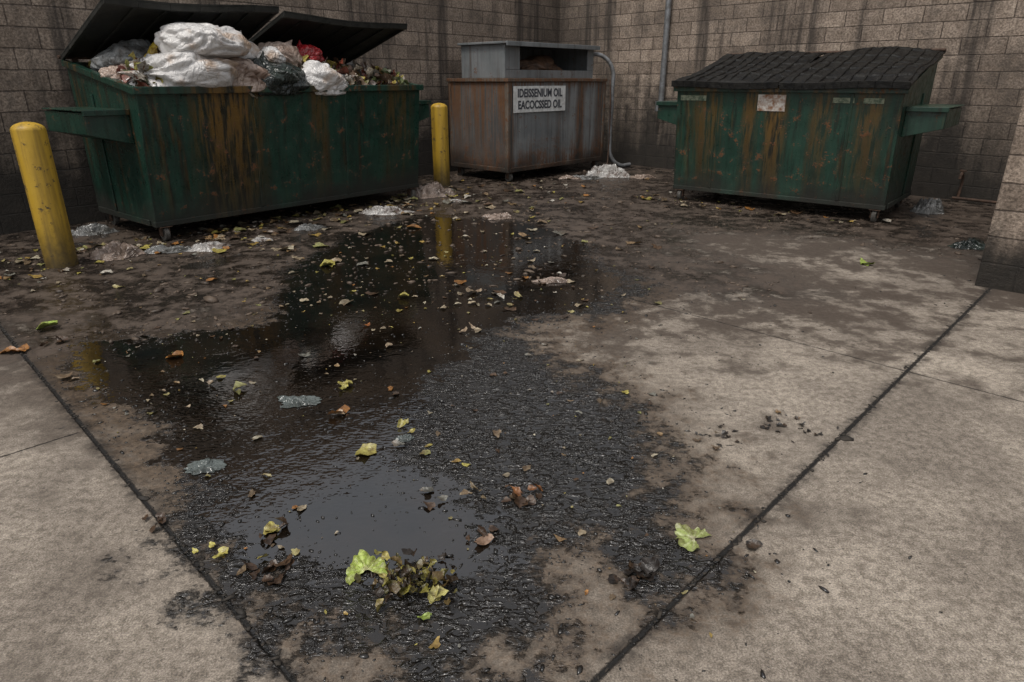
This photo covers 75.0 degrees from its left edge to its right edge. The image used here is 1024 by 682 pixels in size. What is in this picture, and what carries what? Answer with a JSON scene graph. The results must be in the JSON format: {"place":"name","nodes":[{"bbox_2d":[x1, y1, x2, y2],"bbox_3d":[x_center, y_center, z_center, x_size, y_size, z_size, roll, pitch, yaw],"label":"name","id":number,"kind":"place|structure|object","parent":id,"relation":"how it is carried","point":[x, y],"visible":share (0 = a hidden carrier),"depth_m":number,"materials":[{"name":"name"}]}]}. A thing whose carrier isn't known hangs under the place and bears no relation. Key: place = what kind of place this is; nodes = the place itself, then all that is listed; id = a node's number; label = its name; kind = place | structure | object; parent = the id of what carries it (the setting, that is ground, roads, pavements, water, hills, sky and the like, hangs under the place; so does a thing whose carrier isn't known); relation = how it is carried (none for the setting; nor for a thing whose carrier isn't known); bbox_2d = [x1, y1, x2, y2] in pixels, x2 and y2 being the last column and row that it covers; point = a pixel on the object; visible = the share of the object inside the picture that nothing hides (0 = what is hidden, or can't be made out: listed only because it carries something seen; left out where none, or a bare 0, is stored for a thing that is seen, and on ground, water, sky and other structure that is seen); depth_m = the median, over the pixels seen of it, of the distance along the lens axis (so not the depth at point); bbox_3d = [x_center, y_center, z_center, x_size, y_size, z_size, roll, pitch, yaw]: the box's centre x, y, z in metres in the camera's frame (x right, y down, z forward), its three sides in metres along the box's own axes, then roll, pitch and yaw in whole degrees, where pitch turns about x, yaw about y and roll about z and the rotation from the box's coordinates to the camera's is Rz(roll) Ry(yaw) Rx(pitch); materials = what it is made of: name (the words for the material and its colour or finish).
{"place":"outdoors","nodes":[
{"label":"outdoors","id":0,"kind":"place"},
{"bbox_2d":[0,161,1023,681],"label":"ground","id":1,"kind":"structure","parent":0,"point":[100,581],"depth_m":2.94,"materials":[{"name":"concrete"}]},
{"bbox_2d":[10,122,78,268],"bbox_3d":[-3.910,-1.190,5.591,0.246,1.236,0.246,0,21,0],"label":"yellow bollard","id":2,"kind":"object","parent":1,"relation":"on","point":[33,152],"visible":0.96,"depth_m":5.50,"materials":[{"name":"metal"}]},
{"bbox_2d":[71,222,118,235],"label":"plastic bag","id":3,"kind":"object","parent":1,"relation":"on","point":[96,228],"visible":0.99,"depth_m":6.97,"materials":[{"name":"grey plastic"}]},
{"bbox_2d":[85,241,145,260],"bbox_3d":[-3.619,-0.843,6.092,0.447,0.117,0.414,4,22,9],"label":"plastic bag","id":4,"kind":"object","parent":1,"relation":"on","point":[113,250],"visible":1,"depth_m":6.04,"materials":[{"name":"beige plastic"}]},
{"bbox_2d":[144,244,191,253],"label":"plastic bag","id":5,"kind":"object","parent":1,"relation":"on","point":[162,248],"visible":0.98,"depth_m":6.25,"materials":[{"name":"grey plastic"}]},
{"bbox_2d":[184,458,226,474],"bbox_3d":[-1.273,0.512,2.769,0.168,0.019,0.132,0,21,0],"label":"plastic film scrap","id":6,"kind":"object","parent":1,"relation":"on","point":[206,465],"visible":1,"depth_m":2.77,"materials":[{"name":"plastic"}]},
{"bbox_2d":[185,241,230,251],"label":"plastic bag","id":7,"kind":"object","parent":1,"relation":"on","point":[205,247],"visible":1,"depth_m":6.30,"materials":[{"name":"white plastic"}]},
{"bbox_2d":[42,0,430,240],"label":"garbage dumpster","id":8,"kind":"object","parent":1,"relation":"on","point":[163,159],"visible":0.77,"depth_m":6.95,"materials":[{"name":"green paint"}]},
{"bbox_2d":[86,48,408,100],"bbox_3d":[-2.845,-3.054,7.634,1.562,0.533,3.458,17,27,36],"label":"food waste heap","id":9,"kind":"object","parent":8,"relation":"in","point":[376,75],"visible":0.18,"depth_m":7.83,"materials":[{"name":"multicoloured food"}]},
{"bbox_2d":[98,64,126,80],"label":"garbage bag","id":10,"kind":"object","parent":9,"relation":"on","point":[110,71],"visible":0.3,"depth_m":6.29,"materials":[{"name":"beige plastic"}]},
{"bbox_2d":[90,39,150,71],"bbox_3d":[-3.816,-2.857,6.682,0.688,0.317,0.650,14,26,32],"label":"garbage bag","id":11,"kind":"object","parent":9,"relation":"on","point":[116,53],"visible":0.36,"depth_m":6.48,"materials":[{"name":"grey plastic"}]},
{"bbox_2d":[144,42,159,56],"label":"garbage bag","id":12,"kind":"object","parent":9,"relation":"on","point":[153,47],"visible":0.25,"depth_m":6.37,"materials":[{"name":"yellow plastic"}]},
{"bbox_2d":[117,51,238,87],"bbox_3d":[-3.225,-2.619,6.512,0.762,0.418,1.251,20,29,40],"label":"garbage bag","id":13,"kind":"object","parent":9,"relation":"on","point":[187,68],"visible":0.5,"depth_m":6.26,"materials":[{"name":"white plastic"}]},
{"bbox_2d":[154,22,251,57],"bbox_3d":[-3.003,-2.944,6.525,0.835,0.314,0.614,-38,43,-58],"label":"garbage bag","id":14,"kind":"object","parent":13,"relation":"on","point":[207,39],"visible":0.88,"depth_m":6.28,"materials":[{"name":"white plastic"}]},
{"bbox_2d":[224,57,270,91],"bbox_3d":[-2.886,-2.741,6.880,0.608,0.352,0.583,15,26,33],"label":"garbage bag","id":15,"kind":"object","parent":9,"relation":"on","point":[250,73],"visible":0.27,"depth_m":6.76,"materials":[{"name":"beige plastic"}]},
{"bbox_2d":[238,30,259,58],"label":"garbage bag","id":16,"kind":"object","parent":9,"relation":"on","point":[254,51],"visible":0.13,"depth_m":7.03,"materials":[{"name":"white plastic"}]},
{"bbox_2d":[257,46,285,62],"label":"garbage bag","id":17,"kind":"object","parent":9,"relation":"on","point":[273,54],"visible":0.73,"depth_m":7.05,"materials":[{"name":"white plastic"}]},
{"bbox_2d":[246,51,309,95],"bbox_3d":[-2.643,-2.852,7.111,0.903,0.463,0.620,-11,24,-27],"label":"garbage bag","id":18,"kind":"object","parent":9,"relation":"on","point":[285,79],"visible":0.57,"depth_m":6.99,"materials":[{"name":"black plastic"}]},
{"bbox_2d":[258,39,302,67],"bbox_3d":[-2.601,-3.146,7.340,0.622,0.335,0.487,-14,25,-32],"label":"garbage bag","id":19,"kind":"object","parent":9,"relation":"on","point":[290,52],"visible":0.39,"depth_m":7.24,"materials":[{"name":"beige plastic"}]},
{"bbox_2d":[296,40,324,61],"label":"garbage bag","id":20,"kind":"object","parent":9,"relation":"on","point":[312,52],"visible":0.27,"depth_m":7.50,"materials":[{"name":"red plastic"}]},
{"bbox_2d":[302,60,347,95],"bbox_3d":[-2.193,-2.958,7.514,0.700,0.380,0.509,-14,25,-32],"label":"garbage bag","id":21,"kind":"object","parent":9,"relation":"on","point":[320,77],"visible":0.62,"depth_m":7.34,"materials":[{"name":"white plastic"}]},
{"bbox_2d":[251,237,272,241],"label":"plastic bag","id":22,"kind":"object","parent":1,"relation":"on","point":[257,239],"visible":1,"depth_m":6.66,"materials":[{"name":"white plastic"}]},
{"bbox_2d":[0,0,559,234],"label":"block wall","id":23,"kind":"structure","parent":1,"relation":"on","point":[423,48],"depth_m":7.61,"materials":[{"name":"beige concrete"}]},
{"bbox_2d":[277,395,321,407],"bbox_3d":[-1.072,0.294,3.327,0.241,0.019,0.143,0,21,0],"label":"plastic film scrap","id":24,"kind":"object","parent":1,"relation":"on","point":[294,401],"visible":1,"depth_m":3.33,"materials":[{"name":"grey plastic"}]},
{"bbox_2d":[294,223,326,230],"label":"plastic bag","id":25,"kind":"object","parent":1,"relation":"on","point":[307,227],"visible":1,"depth_m":7.17,"materials":[{"name":"grey plastic"}]},
{"bbox_2d":[345,549,387,584],"bbox_3d":[-0.484,0.734,2.200,0.140,0.024,0.146,-7,22,-18],"label":"lettuce leaf","id":26,"kind":"object","parent":1,"relation":"on","point":[363,561],"visible":0.98,"depth_m":2.20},
{"bbox_2d":[359,205,414,214],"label":"plastic bag","id":27,"kind":"object","parent":1,"relation":"on","point":[381,210],"visible":0.99,"depth_m":7.97,"materials":[{"name":"white plastic"}]},
{"bbox_2d":[395,434,414,441],"bbox_3d":[-0.482,0.429,2.979,0.090,0.022,0.059,0,21,0],"label":"plastic film scrap","id":28,"kind":"object","parent":1,"relation":"on","point":[405,438],"visible":1,"depth_m":2.98,"materials":[{"name":"plastic"}]},
{"bbox_2d":[354,548,458,611],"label":"rotting vegetable scraps","id":29,"kind":"object","parent":1,"relation":"on","point":[403,584],"visible":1,"depth_m":2.10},
{"bbox_2d":[406,181,455,198],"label":"plastic bag","id":30,"kind":"object","parent":1,"relation":"on","point":[434,189],"visible":0.97,"depth_m":9.14,"materials":[{"name":"beige plastic"}]},
{"bbox_2d":[431,103,449,185],"bbox_3d":[-1.070,-2.912,9.986,0.246,1.236,0.246,0,21,0],"label":"yellow bollard","id":31,"kind":"object","parent":1,"relation":"on","point":[440,138],"visible":0.98,"depth_m":9.88,"materials":[{"name":"metal"}]},
{"bbox_2d":[0,176,891,648],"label":"fallen leaves","id":32,"kind":"object","parent":1,"relation":"on","point":[646,566],"visible":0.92,"depth_m":3.52,"materials":[{"name":"plant"}]},
{"bbox_2d":[37,242,942,681],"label":"grit debris","id":33,"kind":"object","parent":1,"relation":"on","point":[471,592],"visible":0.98,"depth_m":2.71,"materials":[{"name":"black gravel"}]},
{"bbox_2d":[0,168,984,342],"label":"dirt crumbs","id":34,"kind":"object","parent":1,"relation":"on","point":[210,299],"visible":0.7,"depth_m":6.43,"materials":[{"name":"brown soil"}]},
{"bbox_2d":[0,288,989,681],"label":"joint debris","id":35,"kind":"object","parent":1,"relation":"on","point":[278,662],"visible":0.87,"depth_m":2.44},
{"bbox_2d":[482,212,512,219],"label":"plastic bag","id":36,"kind":"object","parent":1,"relation":"on","point":[505,215],"visible":1,"depth_m":7.77,"materials":[{"name":"beige plastic"}]},
{"bbox_2d":[446,41,630,181],"bbox_3d":[0.579,-3.955,11.419,1.584,2.039,3.089,19,28,39],"label":"oil recycling tank","id":37,"kind":"object","parent":1,"relation":"on","point":[511,119],"visible":0.99,"depth_m":10.65,"materials":[{"name":"grey metal"}]},
{"bbox_2d":[506,55,562,69],"bbox_3d":[0.335,-4.529,11.024,0.716,0.384,1.188,20,29,40],"label":"hopper waste","id":38,"kind":"object","parent":37,"relation":"in","point":[540,62],"visible":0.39,"depth_m":10.77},
{"bbox_2d":[532,277,567,283],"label":"plastic bag","id":39,"kind":"object","parent":1,"relation":"on","point":[548,280],"visible":1,"depth_m":5.29,"materials":[{"name":"beige plastic"}]},
{"bbox_2d":[558,175,580,178],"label":"plastic bag","id":40,"kind":"object","parent":1,"relation":"on","point":[567,176],"visible":0.98,"depth_m":10.81,"materials":[{"name":"beige plastic"}]},
{"bbox_2d":[573,175,601,179],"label":"plastic bag","id":41,"kind":"object","parent":1,"relation":"on","point":[583,177],"visible":0.98,"depth_m":10.79,"materials":[{"name":"grey plastic"}]},
{"bbox_2d":[585,164,629,177],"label":"plastic bag","id":42,"kind":"object","parent":1,"relation":"on","point":[609,171],"visible":0.99,"depth_m":11.03,"materials":[{"name":"white plastic"}]},
{"bbox_2d":[629,174,655,178],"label":"plastic bag","id":43,"kind":"object","parent":1,"relation":"on","point":[638,176],"visible":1,"depth_m":10.94,"materials":[{"name":"beige plastic"}]},
{"bbox_2d":[675,523,711,550],"bbox_3d":[0.619,0.682,2.334,0.126,0.022,0.132,15,26,34],"label":"lettuce leaf","id":44,"kind":"object","parent":1,"relation":"on","point":[686,534],"visible":1,"depth_m":2.34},
{"bbox_2d":[542,243,970,599],"bbox_3d":[2.301,-0.088,4.333,4.195,0.012,4.876,0,21,0],"label":"grit debris","id":45,"kind":"object","parent":1,"relation":"on","point":[667,549],"visible":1,"depth_m":4.04,"materials":[{"name":"black gravel"}]},
{"bbox_2d":[559,0,1023,203],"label":"block wall","id":46,"kind":"structure","parent":1,"relation":"on","point":[979,75],"depth_m":9.48,"materials":[{"name":"beige concrete"}]},
{"bbox_2d":[655,0,671,110],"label":"electrical conduit","id":47,"kind":"object","parent":46,"relation":"attached to","point":[665,48],"visible":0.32,"depth_m":11.39,"materials":[{"name":"metal"}]},
{"bbox_2d":[656,46,963,221],"bbox_3d":[3.539,-2.659,8.318,3.342,1.881,1.667,17,27,36],"label":"garbage dumpster","id":48,"kind":"object","parent":1,"relation":"on","point":[843,128],"visible":1,"depth_m":7.75,"materials":[{"name":"green paint"}]},
{"bbox_2d":[910,198,944,213],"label":"plastic bag","id":49,"kind":"object","parent":1,"relation":"on","point":[929,206],"visible":1,"depth_m":8.00,"materials":[{"name":"grey plastic"}]},
{"bbox_2d":[948,237,984,249],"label":"plastic bag","id":50,"kind":"object","parent":1,"relation":"on","point":[974,243],"visible":0.98,"depth_m":6.35,"materials":[{"name":"black plastic"}]},
{"bbox_2d":[975,100,1023,293],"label":"block pier wall","id":51,"kind":"structure","parent":1,"relation":"on","point":[1001,267],"depth_m":4.98,"materials":[{"name":"beige concrete"}]}
]}

